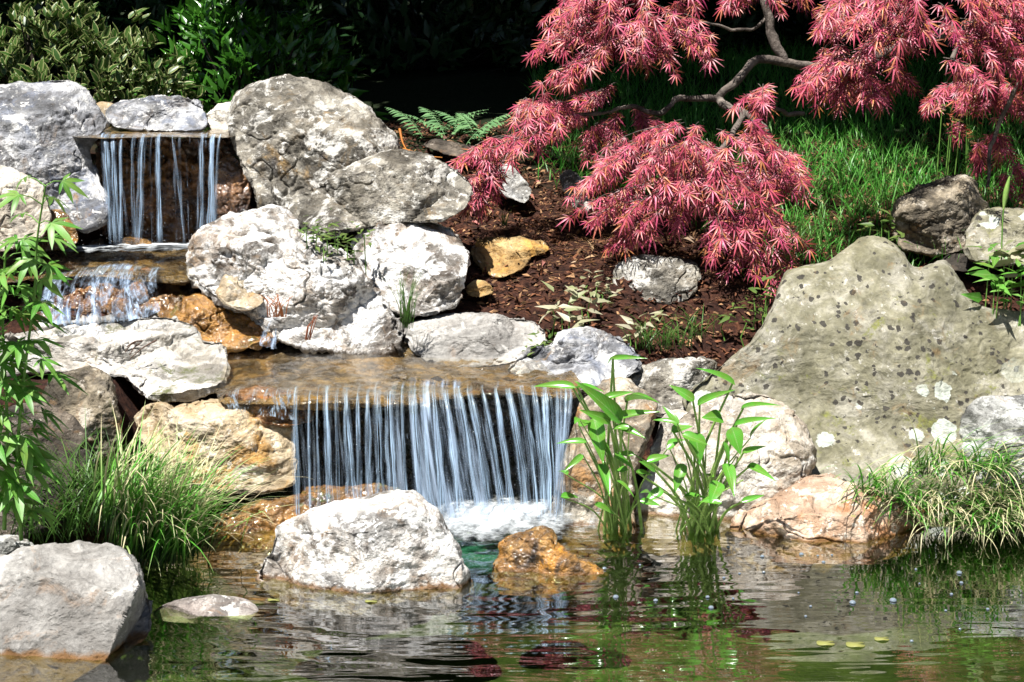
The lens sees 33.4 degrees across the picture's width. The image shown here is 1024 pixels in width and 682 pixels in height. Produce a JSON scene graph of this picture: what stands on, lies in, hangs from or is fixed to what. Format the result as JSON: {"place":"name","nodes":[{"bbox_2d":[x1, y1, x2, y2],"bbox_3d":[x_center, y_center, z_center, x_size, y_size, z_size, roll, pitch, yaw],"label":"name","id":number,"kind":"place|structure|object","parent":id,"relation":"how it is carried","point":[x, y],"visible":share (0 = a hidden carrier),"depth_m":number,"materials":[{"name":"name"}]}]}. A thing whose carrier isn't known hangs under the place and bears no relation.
{"place":"outdoors","nodes":[
{"label":"outdoors","id":0,"kind":"place"},
{"bbox_2d":[0,0,1023,681],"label":"ground","id":1,"kind":"structure","parent":0,"point":[760,628],"depth_m":5.21,"materials":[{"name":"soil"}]},
{"bbox_2d":[0,534,33,554],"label":"stone","id":2,"kind":"object","parent":1,"relation":"on","point":[9,544],"visible":0.48,"depth_m":4.59,"materials":[{"name":"grey stone"}]},
{"bbox_2d":[0,173,87,540],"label":"leafy weed","id":3,"kind":"object","parent":1,"relation":"on","point":[12,482],"visible":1,"depth_m":4.26,"materials":[{"name":"green plant"}]},
{"bbox_2d":[0,80,110,232],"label":"boulder","id":4,"kind":"object","parent":1,"relation":"on","point":[42,124],"visible":0.85,"depth_m":6.20,"materials":[{"name":"grey stone"}]},
{"bbox_2d":[0,540,152,681],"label":"boulder","id":5,"kind":"object","parent":1,"relation":"on","point":[74,611],"visible":1,"depth_m":4.08,"materials":[{"name":"grey stone"}]},
{"bbox_2d":[40,365,122,461],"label":"rock","id":6,"kind":"object","parent":1,"relation":"on","point":[97,385],"visible":0.69,"depth_m":5.08,"materials":[{"name":"grey stone"}]},
{"bbox_2d":[0,396,183,543],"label":"grass tussock","id":7,"kind":"object","parent":1,"relation":"on","point":[74,495],"depth_m":4.82,"materials":[{"name":"green plant"}]},
{"bbox_2d":[0,0,213,126],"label":"variegated shrub","id":8,"kind":"object","parent":1,"relation":"on","point":[74,59],"visible":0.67,"depth_m":7.11,"materials":[{"name":"green plant"}]},
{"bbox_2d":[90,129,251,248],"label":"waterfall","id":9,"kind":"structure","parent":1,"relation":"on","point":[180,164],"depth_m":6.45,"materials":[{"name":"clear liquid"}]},
{"bbox_2d":[73,127,232,138],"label":"stone","id":10,"kind":"object","parent":9,"relation":"on","point":[112,132],"visible":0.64,"depth_m":6.29,"materials":[{"name":"beige stone"}]},
{"bbox_2d":[96,101,112,116],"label":"stone","id":11,"kind":"object","parent":10,"relation":"on","point":[103,106],"visible":0.25,"depth_m":6.60,"materials":[{"name":"beige stone"}]},
{"bbox_2d":[105,95,207,131],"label":"rock","id":12,"kind":"object","parent":10,"relation":"on","point":[161,113],"visible":1,"depth_m":6.47,"materials":[{"name":"grey stone"}]},
{"bbox_2d":[101,133,220,234],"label":"waterfall","id":13,"kind":"structure","parent":10,"relation":"on","point":[211,176],"depth_m":6.12,"materials":[{"name":"liquid"}]},
{"bbox_2d":[206,102,230,128],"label":"stone","id":14,"kind":"object","parent":10,"relation":"on","point":[216,116],"visible":0.56,"depth_m":6.54,"materials":[{"name":"white stone"}]},
{"bbox_2d":[0,0,352,88],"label":"evergreen shrub","id":15,"kind":"object","parent":1,"relation":"on","point":[156,9],"visible":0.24,"depth_m":8.18,"materials":[{"name":"green plant"}]},
{"bbox_2d":[68,393,307,582],"bbox_3d":[-0.820,0.380,4.649,0.731,0.508,0.843,0,11,0],"label":"grass tussock","id":16,"kind":"object","parent":1,"relation":"on","point":[137,519],"depth_m":4.64,"materials":[{"name":"green plant"}]},
{"bbox_2d":[212,154,251,217],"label":"rock","id":17,"kind":"object","parent":1,"relation":"on","point":[232,191],"visible":0.88,"depth_m":6.24,"materials":[{"name":"brown stone"}]},
{"bbox_2d":[222,0,265,58],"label":"woodland tree","id":18,"kind":"object","parent":1,"relation":"on","point":[242,19],"visible":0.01,"depth_m":10.13,"materials":[{"name":"green plant"}]},
{"bbox_2d":[124,0,388,119],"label":"evergreen shrub","id":19,"kind":"object","parent":1,"relation":"on","point":[195,21],"visible":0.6,"depth_m":7.39,"materials":[{"name":"green plant"}]},
{"bbox_2d":[383,257,423,328],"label":"grass tussock","id":20,"kind":"object","parent":1,"relation":"on","point":[407,319],"depth_m":5.58,"materials":[{"name":"green plant"}]},
{"bbox_2d":[398,128,441,157],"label":"twig","id":21,"kind":"object","parent":1,"relation":"on","point":[400,133],"visible":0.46,"depth_m":6.63,"materials":[{"name":"brown wood"}]},
{"bbox_2d":[236,0,606,77],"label":"evergreen shrub","id":22,"kind":"object","parent":1,"relation":"on","point":[438,53],"visible":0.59,"depth_m":8.78,"materials":[{"name":"green plant"}]},
{"bbox_2d":[260,376,600,583],"bbox_3d":[-0.258,0.441,5.436,1.120,0.666,0.170,0,11,0],"label":"rock","id":23,"kind":"object","parent":1,"relation":"on","point":[365,438],"visible":0.35,"depth_m":5.40,"materials":[{"name":"black stone"}]},
{"bbox_2d":[423,139,473,157],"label":"stone","id":24,"kind":"object","parent":1,"relation":"on","point":[452,148],"visible":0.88,"depth_m":7.00,"materials":[{"name":"grey stone"}]},
{"bbox_2d":[386,107,520,144],"bbox_3d":[-0.245,-0.904,7.264,0.600,0.178,0.409,0,11,0],"label":"fern","id":25,"kind":"object","parent":1,"relation":"on","point":[463,120],"visible":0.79,"depth_m":7.22,"materials":[{"name":"green plant"}]},
{"bbox_2d":[466,280,493,297],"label":"stone","id":26,"kind":"object","parent":1,"relation":"on","point":[478,288],"visible":1,"depth_m":5.97,"materials":[{"name":"yellow stone"}]},
{"bbox_2d":[495,211,509,226],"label":"grass tussock","id":27,"kind":"object","parent":1,"relation":"on","point":[503,221],"depth_m":6.38,"materials":[{"name":"green plant"}]},
{"bbox_2d":[470,236,548,278],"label":"rock","id":28,"kind":"object","parent":1,"relation":"on","point":[503,250],"visible":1,"depth_m":6.24,"materials":[{"name":"yellow stone"}]},
{"bbox_2d":[0,0,1023,44],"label":"undergrowth","id":29,"kind":"object","parent":1,"relation":"on","point":[410,16],"visible":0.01,"depth_m":12.33,"materials":[{"name":"green plant"}]},
{"bbox_2d":[498,164,530,202],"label":"rock","id":30,"kind":"object","parent":1,"relation":"on","point":[517,188],"visible":0.67,"depth_m":6.59,"materials":[{"name":"stone"}]},
{"bbox_2d":[522,329,556,356],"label":"creeping plant","id":31,"kind":"object","parent":1,"relation":"on","point":[545,342],"visible":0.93,"depth_m":5.60,"materials":[{"name":"green plant"}]},
{"bbox_2d":[407,142,733,309],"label":"dry needles","id":32,"kind":"object","parent":1,"relation":"on","point":[587,238],"visible":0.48,"depth_m":6.41,"materials":[{"name":"brown plant"}]},
{"bbox_2d":[534,281,610,339],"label":"pale weed","id":33,"kind":"object","parent":1,"relation":"on","point":[575,296],"visible":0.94,"depth_m":5.78,"materials":[{"name":"beige plant"}]},
{"bbox_2d":[559,169,591,213],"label":"stone","id":34,"kind":"object","parent":1,"relation":"on","point":[568,178],"visible":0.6,"depth_m":6.42,"materials":[{"name":"grey stone"}]},
{"bbox_2d":[575,269,621,306],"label":"pale weed","id":35,"kind":"object","parent":1,"relation":"on","point":[596,290],"visible":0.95,"depth_m":5.91,"materials":[{"name":"beige plant"}]},
{"bbox_2d":[437,0,765,64],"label":"evergreen shrub","id":36,"kind":"object","parent":1,"relation":"on","point":[748,20],"visible":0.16,"depth_m":9.49,"materials":[{"name":"green plant"}]},
{"bbox_2d":[352,135,898,359],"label":"fallen leaves","id":37,"kind":"object","parent":1,"relation":"on","point":[560,226],"visible":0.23,"depth_m":6.41,"materials":[{"name":"brown plant"}]},
{"bbox_2d":[616,310,667,353],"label":"pale weed","id":38,"kind":"object","parent":1,"relation":"on","point":[630,321],"visible":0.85,"depth_m":5.69,"materials":[{"name":"beige plant"}]},
{"bbox_2d":[611,254,700,304],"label":"rock","id":39,"kind":"object","parent":1,"relation":"on","point":[658,278],"visible":0.98,"depth_m":5.99,"materials":[{"name":"grey stone"}]},
{"bbox_2d":[618,305,720,350],"bbox_3d":[0.506,-0.051,5.628,0.418,0.177,0.282,-6,12,-27],"label":"grass tussock","id":40,"kind":"object","parent":1,"relation":"on","point":[668,335],"depth_m":5.65,"materials":[{"name":"plant"}]},
{"bbox_2d":[630,356,717,416],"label":"rock","id":41,"kind":"object","parent":1,"relation":"on","point":[656,379],"visible":0.85,"depth_m":5.51,"materials":[{"name":"grey stone"}]},
{"bbox_2d":[449,0,1023,300],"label":"japanese maple","id":42,"kind":"object","parent":1,"relation":"on","point":[719,173],"visible":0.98,"depth_m":6.09,"materials":[{"name":"red plant"}]},
{"bbox_2d":[711,275,775,346],"bbox_3d":[0.819,-0.089,5.837,0.288,0.256,0.157,-7,13,-33],"label":"leafy weed","id":43,"kind":"object","parent":1,"relation":"on","point":[752,289],"visible":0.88,"depth_m":5.85,"materials":[{"name":"green plant"}]},
{"bbox_2d":[512,30,1023,272],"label":"grass","id":44,"kind":"structure","parent":1,"relation":"on","point":[810,54],"depth_m":7.58,"materials":[{"name":"green plant"}]},
{"bbox_2d":[727,211,831,287],"bbox_3d":[0.962,-0.325,5.993,0.527,0.290,0.235,0,11,0],"label":"grass tussock","id":45,"kind":"object","parent":1,"relation":"on","point":[799,244],"depth_m":5.98,"materials":[{"name":"green plant"}]},
{"bbox_2d":[620,0,1020,54],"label":"evergreen shrub","id":46,"kind":"object","parent":1,"relation":"on","point":[802,19],"visible":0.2,"depth_m":10.16,"materials":[{"name":"green plant"}]},
{"bbox_2d":[725,473,927,575],"bbox_3d":[0.909,0.538,5.023,0.590,0.240,0.348,-5,12,-24],"label":"rock","id":47,"kind":"object","parent":1,"relation":"on","point":[780,531],"visible":0.96,"depth_m":4.96,"materials":[{"name":"stone"}]},
{"bbox_2d":[682,236,1023,528],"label":"boulder","id":48,"kind":"object","parent":1,"relation":"on","point":[858,350],"visible":0.71,"depth_m":5.48,"materials":[{"name":"grey stone"}]},
{"bbox_2d":[856,208,913,246],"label":"seedling","id":49,"kind":"object","parent":1,"relation":"on","point":[869,224],"visible":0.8,"depth_m":6.12,"materials":[{"name":"green plant"}]},
{"bbox_2d":[909,0,962,28],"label":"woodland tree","id":50,"kind":"object","parent":1,"relation":"on","point":[925,6],"visible":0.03,"depth_m":11.44,"materials":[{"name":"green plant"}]},
{"bbox_2d":[891,174,989,257],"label":"boulder","id":51,"kind":"object","parent":1,"relation":"on","point":[941,212],"visible":0.91,"depth_m":6.19,"materials":[{"name":"grey stone"}]},
{"bbox_2d":[942,253,995,272],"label":"stone","id":52,"kind":"object","parent":1,"relation":"on","point":[963,264],"visible":0.65,"depth_m":6.08,"materials":[{"name":"grey stone"}]},
{"bbox_2d":[926,0,1023,63],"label":"evergreen shrub","id":53,"kind":"object","parent":1,"relation":"on","point":[959,11],"visible":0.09,"depth_m":9.33,"materials":[{"name":"green plant"}]},
{"bbox_2d":[934,83,1022,182],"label":"red leaved shrub","id":54,"kind":"object","parent":1,"relation":"on","point":[967,133],"visible":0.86,"depth_m":6.46,"materials":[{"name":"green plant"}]},
{"bbox_2d":[959,394,1023,531],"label":"boulder","id":55,"kind":"object","parent":1,"relation":"on","point":[1005,413],"visible":0.6,"depth_m":5.05,"materials":[{"name":"white stone"}]},
{"bbox_2d":[961,242,1023,325],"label":"leafy weed","id":56,"kind":"object","parent":1,"relation":"on","point":[985,274],"visible":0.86,"depth_m":5.57,"materials":[{"name":"green plant"}]},
{"bbox_2d":[1001,176,1009,259],"bbox_3d":[1.625,-0.395,5.628,0.022,0.300,0.017,0,11,0],"label":"seed spike","id":57,"kind":"object","parent":56,"relation":"on","point":[1005,192],"visible":0.98,"depth_m":5.61,"materials":[{"name":"green plant"}]},
{"bbox_2d":[963,207,1023,265],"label":"boulder","id":58,"kind":"object","parent":1,"relation":"on","point":[983,230],"visible":0.76,"depth_m":6.08,"materials":[{"name":"white grey stone"}]},
{"bbox_2d":[987,240,1023,308],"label":"pale weed","id":59,"kind":"object","parent":1,"relation":"on","point":[1011,255],"visible":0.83,"depth_m":5.61,"materials":[{"name":"beige plant"}]},
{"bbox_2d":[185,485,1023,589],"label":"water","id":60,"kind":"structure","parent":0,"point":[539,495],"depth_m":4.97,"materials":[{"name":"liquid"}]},
{"bbox_2d":[0,401,94,538],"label":"boulder","id":61,"kind":"object","parent":60,"relation":"on","point":[71,423],"visible":0.32,"depth_m":4.94,"materials":[{"name":"grey stone"}]},
{"bbox_2d":[152,594,258,624],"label":"stone","id":62,"kind":"object","parent":60,"relation":"in","point":[212,609],"visible":1,"depth_m":4.33,"materials":[{"name":"grey stone"}]},
{"bbox_2d":[203,482,401,586],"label":"rock","id":63,"kind":"object","parent":60,"relation":"in","point":[230,560],"visible":0.34,"depth_m":5.02,"materials":[{"name":"orange stone"}]},
{"bbox_2d":[134,399,297,493],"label":"boulder","id":64,"kind":"object","parent":63,"relation":"on","point":[243,425],"visible":0.82,"depth_m":5.11,"materials":[{"name":"beige stone"}]},
{"bbox_2d":[0,313,230,402],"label":"boulder","id":65,"kind":"object","parent":64,"relation":"on","point":[180,361],"visible":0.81,"depth_m":5.46,"materials":[{"name":"stone"}]},
{"bbox_2d":[112,297,132,318],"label":"stone","id":66,"kind":"object","parent":65,"relation":"on","point":[120,304],"visible":0.94,"depth_m":5.64,"materials":[{"name":"stone"}]},
{"bbox_2d":[125,340,156,358],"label":"twig","id":67,"kind":"object","parent":65,"relation":"on","point":[130,344],"visible":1,"depth_m":5.37,"materials":[{"name":"brown wood"}]},
{"bbox_2d":[222,385,318,427],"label":"stone","id":68,"kind":"object","parent":64,"relation":"on","point":[266,417],"visible":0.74,"depth_m":5.17,"materials":[{"name":"stone"}]},
{"bbox_2d":[214,341,582,410],"bbox_3d":[-0.386,0.108,5.466,1.223,0.108,0.716,0,11,0],"label":"stone","id":69,"kind":"object","parent":68,"relation":"on","point":[281,365],"visible":0.84,"depth_m":5.39,"materials":[{"name":"brown stone"}]},
{"bbox_2d":[227,389,294,419],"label":"waterfall","id":70,"kind":"structure","parent":69,"relation":"on","point":[277,406],"depth_m":5.13,"materials":[{"name":"liquid"}]},
{"bbox_2d":[185,204,404,358],"bbox_3d":[-0.720,-0.208,5.817,0.842,0.468,0.456,7,13,33],"label":"boulder","id":71,"kind":"object","parent":69,"relation":"on","point":[264,251],"visible":0.95,"depth_m":5.71,"materials":[{"name":"white stone"}]},
{"bbox_2d":[215,274,263,310],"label":"stone","id":72,"kind":"object","parent":71,"relation":"on","point":[231,291],"visible":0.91,"depth_m":5.69,"materials":[{"name":"beige stone"}]},
{"bbox_2d":[259,293,289,316],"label":"dead grass","id":73,"kind":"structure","parent":71,"relation":"on","point":[280,314],"depth_m":5.44,"materials":[{"name":"brown plant"}]},
{"bbox_2d":[305,315,317,339],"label":"dead grass","id":74,"kind":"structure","parent":71,"relation":"hanging from","point":[309,335],"depth_m":5.44,"materials":[{"name":"brown plant"}]},
{"bbox_2d":[297,208,375,274],"bbox_3d":[-0.612,-0.189,5.823,0.242,0.525,0.249,-11,15,-44],"label":"creeping plant","id":75,"kind":"object","parent":71,"relation":"on","point":[327,237],"visible":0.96,"depth_m":5.77,"materials":[{"name":"green plant"}]},
{"bbox_2d":[298,149,472,238],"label":"boulder","id":76,"kind":"object","parent":71,"relation":"on","point":[396,186],"visible":0.97,"depth_m":5.98,"materials":[{"name":"grey stone"}]},
{"bbox_2d":[227,74,399,218],"bbox_3d":[-0.733,-0.709,6.288,0.668,0.533,0.666,0,11,0],"label":"boulder","id":77,"kind":"object","parent":76,"relation":"on","point":[296,141],"visible":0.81,"depth_m":6.17,"materials":[{"name":"grey stone"}]},
{"bbox_2d":[294,382,570,527],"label":"waterfall","id":78,"kind":"structure","parent":69,"relation":"attached to","point":[428,454],"depth_m":5.04,"materials":[{"name":"liquid"}]},
{"bbox_2d":[403,312,546,367],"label":"stone","id":79,"kind":"object","parent":69,"relation":"on","point":[482,338],"visible":0.98,"depth_m":5.69,"materials":[{"name":"grey stone"}]},
{"bbox_2d":[351,221,470,317],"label":"boulder","id":80,"kind":"object","parent":79,"relation":"on","point":[441,252],"visible":0.88,"depth_m":5.84,"materials":[{"name":"white stone"}]},
{"bbox_2d":[508,326,641,385],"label":"rock","id":81,"kind":"object","parent":69,"relation":"on","point":[584,354],"visible":0.86,"depth_m":5.55,"materials":[{"name":"grey stone"}]},
{"bbox_2d":[254,489,474,617],"bbox_3d":[-0.396,0.569,4.619,0.595,0.331,0.334,0,11,0],"label":"boulder","id":82,"kind":"object","parent":60,"relation":"in","point":[395,551],"visible":1,"depth_m":4.52,"materials":[{"name":"white stone"}]},
{"bbox_2d":[459,541,498,563],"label":"bubbling water","id":83,"kind":"structure","parent":60,"relation":"in","point":[470,548],"depth_m":4.93,"materials":[{"name":"teal liquid"}]},
{"bbox_2d":[436,498,568,540],"bbox_3d":[-0.025,0.517,5.066,0.680,0.048,0.440,0,11,0],"label":"foam","id":84,"kind":"object","parent":60,"relation":"on","point":[491,521],"visible":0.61,"depth_m":5.03,"materials":[{"name":"white"}]},
{"bbox_2d":[492,525,608,595],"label":"rock","id":85,"kind":"object","parent":60,"relation":"in","point":[541,551],"visible":0.98,"depth_m":4.63,"materials":[{"name":"orange stone"}]},
{"bbox_2d":[541,377,657,558],"bbox_3d":[0.272,0.371,5.183,0.294,0.473,0.511,3,11,15],"label":"boulder","id":86,"kind":"object","parent":60,"relation":"in","point":[581,518],"visible":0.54,"depth_m":5.08,"materials":[{"name":"beige stone"}]},
{"bbox_2d":[533,354,677,541],"bbox_3d":[0.314,0.324,4.813,0.357,0.599,0.408,10,15,42],"label":"pickerel plant","id":87,"kind":"object","parent":60,"relation":"in","point":[610,407],"visible":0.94,"depth_m":4.78,"materials":[{"name":"green plant"}]},
{"bbox_2d":[635,409,708,559],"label":"boulder","id":88,"kind":"object","parent":60,"relation":"in","point":[663,513],"visible":0.41,"depth_m":5.16,"materials":[{"name":"beige stone"}]},
{"bbox_2d":[615,368,780,544],"bbox_3d":[0.497,0.344,4.815,0.374,0.560,0.371,-6,12,-27],"label":"pickerel plant","id":89,"kind":"object","parent":60,"relation":"on","point":[700,521],"visible":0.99,"depth_m":4.81,"materials":[{"name":"green plant"}]},
{"bbox_2d":[670,392,816,554],"bbox_3d":[0.710,0.395,5.203,0.449,0.432,0.359,0,11,0],"label":"boulder","id":90,"kind":"object","parent":60,"relation":"in","point":[785,457],"visible":0.55,"depth_m":5.14,"materials":[{"name":"cream stone"}]},
{"bbox_2d":[816,640,834,645],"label":"floating leaf","id":91,"kind":"object","parent":60,"relation":"on","point":[822,643],"visible":1,"depth_m":4.11,"materials":[{"name":"yellow plant"}]},
{"bbox_2d":[846,642,864,646],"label":"floating leaf","id":92,"kind":"object","parent":60,"relation":"on","point":[853,644],"visible":1,"depth_m":4.10,"materials":[{"name":"yellow plant"}]},
{"bbox_2d":[874,637,888,640],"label":"floating leaf","id":93,"kind":"object","parent":60,"relation":"on","point":[879,638],"visible":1,"depth_m":4.14,"materials":[{"name":"plant"}]},
{"bbox_2d":[820,415,1023,564],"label":"grass tussock","id":94,"kind":"object","parent":60,"relation":"on","point":[1002,513],"depth_m":4.93,"materials":[{"name":"green plant"}]},
{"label":"water","id":95,"kind":"structure","parent":0,"visible":0},
{"bbox_2d":[18,267,194,330],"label":"rock","id":96,"kind":"object","parent":95,"relation":"in","point":[76,291],"visible":0.43,"depth_m":5.92,"materials":[{"name":"brown stone"}]},
{"bbox_2d":[0,245,190,285],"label":"stone","id":97,"kind":"object","parent":96,"relation":"on","point":[170,264],"visible":0.69,"depth_m":6.12,"materials":[{"name":"brown stone"}]},
{"bbox_2d":[0,165,51,251],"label":"rock","id":98,"kind":"object","parent":97,"relation":"on","point":[19,226],"visible":0.71,"depth_m":5.92,"materials":[{"name":"beige stone"}]},
{"bbox_2d":[43,264,159,326],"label":"waterfall","id":99,"kind":"structure","parent":96,"relation":"on","point":[61,318],"depth_m":5.61,"materials":[{"name":"liquid"}]},
{"bbox_2d":[132,293,279,353],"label":"rock","id":100,"kind":"object","parent":95,"relation":"in","point":[209,320],"visible":0.63,"depth_m":5.71,"materials":[{"name":"orange stone"}]},
{"bbox_2d":[126,281,149,303],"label":"stone","id":101,"kind":"object","parent":100,"relation":"on","point":[142,295],"visible":0.99,"depth_m":5.65,"materials":[{"name":"stone"}]},
{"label":"water","id":102,"kind":"structure","parent":0,"visible":0},
{"bbox_2d":[38,209,77,251],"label":"rock","id":103,"kind":"object","parent":102,"relation":"on","point":[55,214],"visible":0.3,"depth_m":6.04,"materials":[{"name":"orange stone"}]},
{"bbox_2d":[66,245,121,251],"bbox_3d":[-1.490,-0.338,6.163,0.400,0.017,0.180,0,11,0],"label":"foam","id":104,"kind":"object","parent":102,"relation":"on","point":[93,247],"visible":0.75,"depth_m":6.15,"materials":[{"name":"white"}]},
{"bbox_2d":[109,237,151,251],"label":"stone","id":105,"kind":"object","parent":102,"relation":"in","point":[119,242],"visible":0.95,"depth_m":6.20,"materials":[{"name":"orange stone"}]},
{"bbox_2d":[116,243,188,249],"bbox_3d":[-1.279,-0.346,6.199,0.600,0.019,0.180,0,11,0],"label":"foam","id":106,"kind":"object","parent":102,"relation":"on","point":[163,245],"visible":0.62,"depth_m":6.18,"materials":[{"name":"white"}]},
{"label":"water","id":107,"kind":"structure","parent":0,"visible":0},
{"bbox_2d":[260,318,276,348],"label":"waterfall","id":108,"kind":"structure","parent":107,"relation":"on","point":[273,341],"depth_m":5.48,"materials":[{"name":"liquid"}]}
]}

